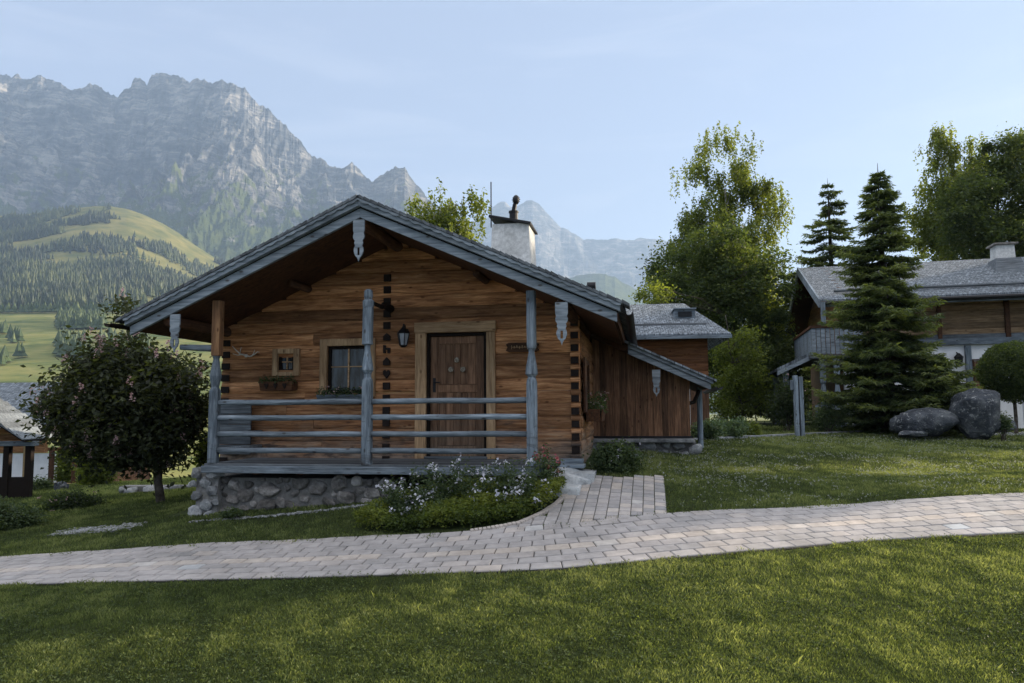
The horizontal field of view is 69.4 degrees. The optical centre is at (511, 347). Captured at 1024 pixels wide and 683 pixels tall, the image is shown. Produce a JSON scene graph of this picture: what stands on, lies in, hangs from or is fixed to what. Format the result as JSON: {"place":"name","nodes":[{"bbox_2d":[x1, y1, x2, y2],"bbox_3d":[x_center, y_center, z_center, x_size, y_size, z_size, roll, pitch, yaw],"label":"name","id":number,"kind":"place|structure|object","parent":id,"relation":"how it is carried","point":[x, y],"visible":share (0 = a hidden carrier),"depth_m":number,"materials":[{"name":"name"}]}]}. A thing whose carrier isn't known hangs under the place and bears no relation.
{"place":"outdoors","nodes":[
{"label":"outdoors","id":0,"kind":"place"},
{"bbox_2d":[0,206,218,312],"bbox_3d":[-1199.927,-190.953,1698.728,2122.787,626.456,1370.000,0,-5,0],"label":"hills","id":1,"kind":"structure","parent":0,"point":[129,223],"depth_m":2022.06,"materials":[{"name":"green plant"}]},
{"bbox_2d":[0,203,224,308],"bbox_3d":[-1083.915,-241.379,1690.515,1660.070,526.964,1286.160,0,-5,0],"label":"forest","id":2,"kind":"object","parent":1,"relation":"on","point":[27,275],"visible":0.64,"depth_m":1564.45,"materials":[{"name":"green plant"}]},
{"bbox_2d":[0,73,543,390],"bbox_3d":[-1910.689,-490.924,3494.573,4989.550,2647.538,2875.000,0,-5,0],"label":"mountain","id":3,"kind":"structure","parent":0,"point":[223,169],"depth_m":4042.40,"materials":[{"name":"stone"}]},
{"bbox_2d":[0,475,1023,585],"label":"path","id":4,"kind":"structure","parent":0,"point":[703,532],"depth_m":8.52,"materials":[{"name":"grey stone"}]},
{"bbox_2d":[0,312,1023,682],"bbox_3d":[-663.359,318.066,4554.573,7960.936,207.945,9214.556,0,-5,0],"label":"ground","id":5,"kind":"structure","parent":0,"point":[40,334],"depth_m":6.70,"materials":[{"name":"green plant"}]},
{"bbox_2d":[0,495,50,530],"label":"shrub","id":6,"kind":"object","parent":5,"relation":"on","point":[17,516],"visible":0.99,"depth_m":12.07,"materials":[{"name":"green plant"}]},
{"bbox_2d":[0,398,53,497],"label":"garden shelter","id":7,"kind":"object","parent":5,"relation":"on","point":[10,486],"visible":0.6,"depth_m":17.27,"materials":[{"name":"paint"}]},
{"bbox_2d":[33,474,53,489],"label":"shrub","id":8,"kind":"object","parent":5,"relation":"on","point":[41,484],"visible":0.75,"depth_m":19.68,"materials":[{"name":"green plant"}]},
{"bbox_2d":[54,481,68,489],"bbox_3d":[-11.746,3.643,19.276,0.333,0.323,0.411,0,-5,0],"label":"boulder","id":9,"kind":"object","parent":5,"relation":"on","point":[58,485],"visible":0.62,"depth_m":19.14,"materials":[{"name":"grey stone"}]},
{"bbox_2d":[47,446,78,482],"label":"shrub","id":10,"kind":"object","parent":5,"relation":"on","point":[64,476],"visible":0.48,"depth_m":24.47,"materials":[{"name":"green plant"}]},
{"bbox_2d":[0,382,149,484],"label":"valley house","id":11,"kind":"structure","parent":5,"relation":"on","point":[10,393],"depth_m":25.81,"materials":[{"name":"paint"}]},
{"bbox_2d":[35,486,114,510],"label":"shrub","id":12,"kind":"object","parent":5,"relation":"on","point":[67,500],"visible":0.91,"depth_m":14.27,"materials":[{"name":"green plant"}]},
{"bbox_2d":[0,301,152,363],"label":"valley woods","id":13,"kind":"object","parent":5,"relation":"on","point":[76,316],"visible":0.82,"depth_m":819.52,"materials":[{"name":"green plant"}]},
{"bbox_2d":[62,456,121,485],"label":"shrub","id":14,"kind":"object","parent":5,"relation":"on","point":[94,479],"visible":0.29,"depth_m":20.56,"materials":[{"name":"green plant"}]},
{"bbox_2d":[49,521,146,535],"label":"gravel","id":15,"kind":"structure","parent":5,"relation":"on","point":[108,528],"depth_m":10.88,"materials":[{"name":"grey gravel"}]},
{"bbox_2d":[11,287,221,502],"bbox_3d":[-7.221,0.992,13.939,3.914,4.236,3.015,0,-5,0],"label":"chestnut tree","id":16,"kind":"object","parent":5,"relation":"on","point":[115,406],"visible":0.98,"depth_m":13.43,"materials":[{"name":"green plant"}]},
{"bbox_2d":[119,482,190,493],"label":"stone wall","id":17,"kind":"structure","parent":5,"relation":"on","point":[136,488],"depth_m":16.75,"materials":[{"name":"grey stone"}]},
{"bbox_2d":[190,429,207,467],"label":"shrub","id":18,"kind":"object","parent":5,"relation":"on","point":[203,455],"visible":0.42,"depth_m":15.30,"materials":[{"name":"green plant"}]},
{"bbox_2d":[216,506,244,518],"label":"shrub","id":19,"kind":"object","parent":5,"relation":"on","point":[233,512],"visible":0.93,"depth_m":10.54,"materials":[{"name":"green plant"}]},
{"bbox_2d":[189,503,367,522],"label":"gravel","id":20,"kind":"structure","parent":5,"relation":"on","point":[296,512],"depth_m":10.54,"materials":[{"name":"grey gravel"}]},
{"bbox_2d":[366,474,427,525],"bbox_3d":[-1.461,1.997,9.658,0.823,0.704,0.699,0,-5,0],"label":"flowering plant","id":21,"kind":"object","parent":5,"relation":"on","point":[392,500],"visible":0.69,"depth_m":9.56,"materials":[{"name":"green plant"}]},
{"bbox_2d":[104,182,723,515],"bbox_3d":[-0.623,0.162,14.900,9.313,6.627,9.680,-1,-5,10],"label":"log cabin","id":22,"kind":"object","parent":5,"relation":"on","point":[340,294],"visible":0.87,"depth_m":11.93,"materials":[{"name":"brown wood"}]},
{"bbox_2d":[232,346,257,357],"bbox_3d":[-4.517,0.074,12.622,0.509,0.196,0.120,-1,-5,10],"label":"antler","id":23,"kind":"object","parent":22,"relation":"attached to","point":[246,355],"visible":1,"depth_m":12.64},
{"bbox_2d":[258,374,297,390],"bbox_3d":[-3.911,0.584,12.351,0.660,0.283,0.290,-1,-5,10],"label":"flower box","id":24,"kind":"object","parent":22,"relation":"attached to","point":[280,384],"visible":1,"depth_m":12.28,"materials":[{"name":"brown wood"}]},
{"bbox_2d":[272,348,300,375],"bbox_3d":[-3.810,0.257,12.542,0.493,0.459,0.120,-1,-5,10],"label":"window","id":25,"kind":"structure","parent":22,"relation":"in","point":[278,363],"depth_m":12.51,"materials":[{"name":"brown wood"}]},
{"bbox_2d":[316,386,361,398],"bbox_3d":[-2.781,0.750,12.141,0.920,0.259,0.298,-1,-5,10],"label":"flower box","id":26,"kind":"object","parent":22,"relation":"attached to","point":[345,394],"visible":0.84,"depth_m":12.09,"materials":[{"name":"green wood"}]},
{"bbox_2d":[319,338,375,396],"bbox_3d":[-2.733,0.344,12.340,0.971,0.970,0.120,-1,-5,10],"label":"window","id":27,"kind":"structure","parent":22,"relation":"in","point":[340,364],"depth_m":12.36,"materials":[{"name":"brown wood"}]},
{"bbox_2d":[397,324,409,347],"bbox_3d":[-1.766,-0.190,12.079,0.230,0.391,0.240,-1,-5,10],"label":"wall lantern","id":28,"kind":"object","parent":22,"relation":"attached to","point":[403,332],"depth_m":12.00,"materials":[{"name":"metal"}]},
{"bbox_2d":[430,336,483,455],"bbox_3d":[-0.889,0.786,12.005,0.900,1.941,0.145,-1,-5,10],"label":"door","id":29,"kind":"structure","parent":22,"relation":"in","point":[469,383],"depth_m":12.02,"materials":[{"name":"brown wood"}]},
{"bbox_2d":[506,342,538,351],"bbox_3d":[0.167,0.000,11.803,0.536,0.150,0.041,-1,-5,10],"label":"wooden plaque","id":30,"kind":"object","parent":22,"relation":"attached to","point":[517,347],"visible":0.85,"depth_m":11.80,"materials":[{"name":"brown wood"}]},
{"bbox_2d":[581,357,589,412],"bbox_3d":[1.227,0.651,12.432,0.104,0.900,1.383,-1,-5,8],"label":"window","id":31,"kind":"structure","parent":22,"relation":"in","point":[585,366],"depth_m":11.98,"materials":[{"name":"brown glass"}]},
{"bbox_2d":[586,391,608,421],"bbox_3d":[1.444,0.988,12.558,0.390,0.528,1.017,-1,-5,10],"label":"flower box","id":32,"kind":"object","parent":22,"relation":"attached to","point":[595,413],"visible":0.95,"depth_m":12.19,"materials":[{"name":"brown wood"}]},
{"bbox_2d":[399,461,458,506],"bbox_3d":[-1.145,1.913,9.792,0.751,0.834,0.700,4,-7,-43],"label":"flowering plant","id":33,"kind":"object","parent":5,"relation":"on","point":[417,497],"visible":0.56,"depth_m":9.69,"materials":[{"name":"green plant"}]},
{"bbox_2d":[404,177,490,242],"bbox_3d":[-2.527,-1.138,26.446,3.295,9.897,3.350,3,-6,-32],"label":"birch tree","id":34,"kind":"object","parent":5,"relation":"on","point":[447,216],"visible":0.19,"depth_m":26.14,"materials":[{"name":"green plant"}]},
{"bbox_2d":[422,454,477,504],"bbox_3d":[-0.799,1.841,9.818,0.848,0.871,0.891,0,-5,0],"label":"flowering plant","id":35,"kind":"object","parent":5,"relation":"on","point":[457,471],"visible":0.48,"depth_m":9.78,"materials":[{"name":"green plant"}]},
{"bbox_2d":[351,476,566,533],"bbox_3d":[-0.649,2.040,9.759,2.856,0.637,1.541,0,-5,0],"label":"ground cover","id":36,"kind":"object","parent":5,"relation":"on","point":[462,509],"visible":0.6,"depth_m":9.31,"materials":[{"name":"green plant"}]},
{"bbox_2d":[452,464,495,507],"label":"flowering plant","id":37,"kind":"object","parent":5,"relation":"on","point":[459,480],"visible":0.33,"depth_m":9.66,"materials":[{"name":"green plant"}]},
{"bbox_2d":[474,457,542,510],"bbox_3d":[-0.041,1.831,9.686,0.897,0.777,0.787,0,-5,0],"label":"flowering plant","id":38,"kind":"object","parent":5,"relation":"on","point":[499,476],"visible":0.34,"depth_m":9.67,"materials":[{"name":"green plant"}]},
{"bbox_2d":[0,457,1023,682],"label":"clover","id":39,"kind":"object","parent":5,"relation":"on","point":[336,621],"visible":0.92,"depth_m":6.27,"materials":[{"name":"green plant"}]},
{"bbox_2d":[492,455,560,514],"bbox_3d":[0.189,1.797,9.537,0.897,0.805,0.756,0,-5,0],"label":"flowering plant","id":40,"kind":"object","parent":5,"relation":"on","point":[525,484],"visible":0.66,"depth_m":9.46,"materials":[{"name":"green plant"}]},
{"bbox_2d":[530,443,566,494],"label":"rose bush","id":41,"kind":"object","parent":5,"relation":"on","point":[547,468],"visible":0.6,"depth_m":10.02,"materials":[{"name":"green plant"}]},
{"bbox_2d":[582,436,646,473],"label":"shrub","id":42,"kind":"object","parent":5,"relation":"on","point":[616,457],"visible":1,"depth_m":11.18,"materials":[{"name":"green plant"}]},
{"bbox_2d":[626,303,731,428],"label":"log house","id":43,"kind":"structure","parent":5,"relation":"on","point":[684,334],"depth_m":21.04,"materials":[{"name":"paint"}]},
{"bbox_2d":[628,268,775,422],"bbox_3d":[7.276,0.077,27.997,5.576,6.243,2.720,0,-5,0],"label":"apple tree","id":44,"kind":"object","parent":5,"relation":"on","point":[734,401],"visible":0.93,"depth_m":27.78,"materials":[{"name":"green plant"}]},
{"bbox_2d":[691,417,730,439],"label":"shrub","id":45,"kind":"object","parent":5,"relation":"on","point":[711,428],"visible":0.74,"depth_m":16.92,"materials":[{"name":"green plant"}]},
{"bbox_2d":[642,120,795,422],"bbox_3d":[9.477,-3.513,34.501,6.985,14.462,4.854,0,-5,0],"label":"birch tree","id":46,"kind":"object","parent":5,"relation":"on","point":[744,189],"visible":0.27,"depth_m":34.35,"materials":[{"name":"green plant"}]},
{"bbox_2d":[634,217,809,418],"bbox_3d":[8.890,-1.041,31.167,7.351,8.955,4.814,0,-5,0],"label":"maple tree","id":47,"kind":"object","parent":5,"relation":"on","point":[713,284],"visible":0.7,"depth_m":30.70,"materials":[{"name":"green plant"}]},
{"bbox_2d":[709,415,754,438],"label":"shrub","id":48,"kind":"object","parent":5,"relation":"on","point":[738,426],"visible":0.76,"depth_m":17.78,"materials":[{"name":"green plant"}]},
{"bbox_2d":[742,420,764,435],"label":"shrub","id":49,"kind":"object","parent":5,"relation":"on","point":[756,429],"visible":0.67,"depth_m":18.77,"materials":[{"name":"green plant"}]},
{"bbox_2d":[695,430,860,439],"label":"kerb","id":50,"kind":"structure","parent":5,"relation":"on","point":[746,436],"depth_m":19.17,"materials":[{"name":"stone"}]},
{"bbox_2d":[748,324,811,422],"bbox_3d":[11.223,1.080,31.992,4.066,4.780,3.411,0,-5,0],"label":"hazel tree","id":51,"kind":"object","parent":5,"relation":"on","point":[793,333],"visible":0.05,"depth_m":31.56,"materials":[{"name":"green plant"}]},
{"bbox_2d":[762,264,811,421],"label":"spruce tree","id":52,"kind":"object","parent":5,"relation":"on","point":[808,377],"visible":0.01,"depth_m":43.79,"materials":[{"name":"green plant"}]},
{"bbox_2d":[760,368,814,430],"bbox_3d":[8.393,1.619,22.442,1.652,1.991,1.266,0,-5,0],"label":"shrub","id":53,"kind":"object","parent":5,"relation":"on","point":[783,410],"visible":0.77,"depth_m":22.32,"materials":[{"name":"green plant"}]},
{"bbox_2d":[790,375,804,436],"bbox_3d":[7.512,1.602,19.488,0.305,1.712,0.180,-1,-5,8],"label":"gate post","id":54,"kind":"object","parent":5,"relation":"on","point":[796,384],"visible":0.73,"depth_m":19.41,"materials":[{"name":"wood"}]},
{"bbox_2d":[783,178,857,415],"bbox_3d":[16.741,-2.180,38.262,6.145,13.500,5.831,0,-5,0],"label":"spruce tree","id":55,"kind":"object","parent":5,"relation":"on","point":[836,226],"visible":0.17,"depth_m":38.48,"materials":[{"name":"green plant"}]},
{"bbox_2d":[805,398,855,431],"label":"shrub","id":56,"kind":"object","parent":5,"relation":"on","point":[828,419],"visible":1,"depth_m":21.31,"materials":[{"name":"green plant"}]},
{"bbox_2d":[640,434,1023,506],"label":"clover flower","id":57,"kind":"object","parent":5,"relation":"on","point":[708,482],"visible":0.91,"depth_m":12.66,"materials":[{"name":"plant"}]},
{"bbox_2d":[810,163,979,437],"bbox_3d":[10.779,-1.376,21.756,4.352,8.248,4.339,0,-5,0],"label":"spruce tree","id":58,"kind":"object","parent":5,"relation":"on","point":[882,364],"visible":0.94,"depth_m":21.25,"materials":[{"name":"green plant"}]},
{"bbox_2d":[767,242,1023,428],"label":"chalet","id":59,"kind":"object","parent":5,"relation":"on","point":[982,308],"visible":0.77,"depth_m":25.79,"materials":[{"name":"paint"}]},
{"bbox_2d":[954,352,962,366],"bbox_3d":[15.359,0.403,25.428,0.277,0.513,0.346,-5,-7,44],"label":"wall lantern","id":60,"kind":"object","parent":59,"relation":"attached to","point":[957,356],"depth_m":25.34,"materials":[{"name":"metal"}]},
{"bbox_2d":[974,361,983,388],"bbox_3d":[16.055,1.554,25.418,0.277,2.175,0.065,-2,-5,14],"label":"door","id":61,"kind":"structure","parent":59,"relation":"in","point":[975,362],"depth_m":25.47,"materials":[{"name":"brown wood"}]},
{"bbox_2d":[898,430,927,437],"bbox_3d":[10.232,2.220,18.891,0.693,0.194,0.428,0,-5,0],"label":"boulder","id":62,"kind":"object","parent":5,"relation":"on","point":[908,434],"visible":1,"depth_m":18.74,"materials":[{"name":"grey stone"}]},
{"bbox_2d":[889,407,959,436],"bbox_3d":[10.850,1.978,19.490,1.740,0.766,1.151,-5,-5,0],"label":"boulder","id":63,"kind":"object","parent":5,"relation":"on","point":[933,422],"visible":0.82,"depth_m":19.06,"materials":[{"name":"grey stone"}]},
{"bbox_2d":[885,353,982,437],"bbox_3d":[11.759,1.401,20.558,2.568,2.545,2.581,0,-5,0],"label":"shrub","id":64,"kind":"object","parent":5,"relation":"on","point":[935,369],"visible":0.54,"depth_m":20.17,"materials":[{"name":"green plant"}]},
{"bbox_2d":[901,121,991,260],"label":"birch tree","id":65,"kind":"object","parent":5,"relation":"on","point":[941,143],"visible":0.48,"depth_m":46.91,"materials":[{"name":"green plant"}]},
{"bbox_2d":[916,121,1023,260],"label":"linden tree","id":66,"kind":"object","parent":5,"relation":"on","point":[976,223],"visible":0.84,"depth_m":43.11,"materials":[{"name":"green plant"}]},
{"bbox_2d":[948,388,1000,439],"bbox_3d":[12.081,1.737,19.340,1.181,1.346,1.155,-4,-6,39],"label":"boulder","id":67,"kind":"object","parent":5,"relation":"on","point":[977,411],"visible":0.97,"depth_m":18.99,"materials":[{"name":"grey stone"}]},
{"bbox_2d":[973,339,1023,432],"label":"topiary tree","id":68,"kind":"object","parent":5,"relation":"on","point":[999,365],"visible":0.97,"depth_m":21.70,"materials":[{"name":"green plant"}]},
{"bbox_2d":[996,412,1014,440],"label":"shrub","id":69,"kind":"object","parent":5,"relation":"on","point":[1006,425],"visible":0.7,"depth_m":19.01,"materials":[{"name":"green plant"}]},
{"bbox_2d":[997,418,1016,432],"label":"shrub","id":70,"kind":"object","parent":5,"relation":"on","point":[1011,428],"visible":0.24,"depth_m":19.74,"materials":[{"name":"green plant"}]},
{"bbox_2d":[0,0,1023,272],"label":"sky","id":71,"kind":"structure","parent":0,"point":[584,111],"materials":[{"name":"blue"}]},
{"bbox_2d":[466,200,791,310],"bbox_3d":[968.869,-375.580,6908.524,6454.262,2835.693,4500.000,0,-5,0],"label":"mountain","id":72,"kind":"structure","parent":0,"point":[563,252],"depth_m":8018.01,"materials":[{"name":"grey stone"}]},
{"bbox_2d":[569,273,799,413],"bbox_3d":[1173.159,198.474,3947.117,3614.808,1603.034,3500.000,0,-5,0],"label":"mountain","id":73,"kind":"structure","parent":0,"point":[614,286],"depth_m":4914.71,"materials":[{"name":"grey stone"}]},
{"bbox_2d":[994,431,1023,435],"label":"gravel","id":74,"kind":"structure","parent":0,"point":[1022,432],"depth_m":21.72,"materials":[{"name":"grey gravel"}]}
]}

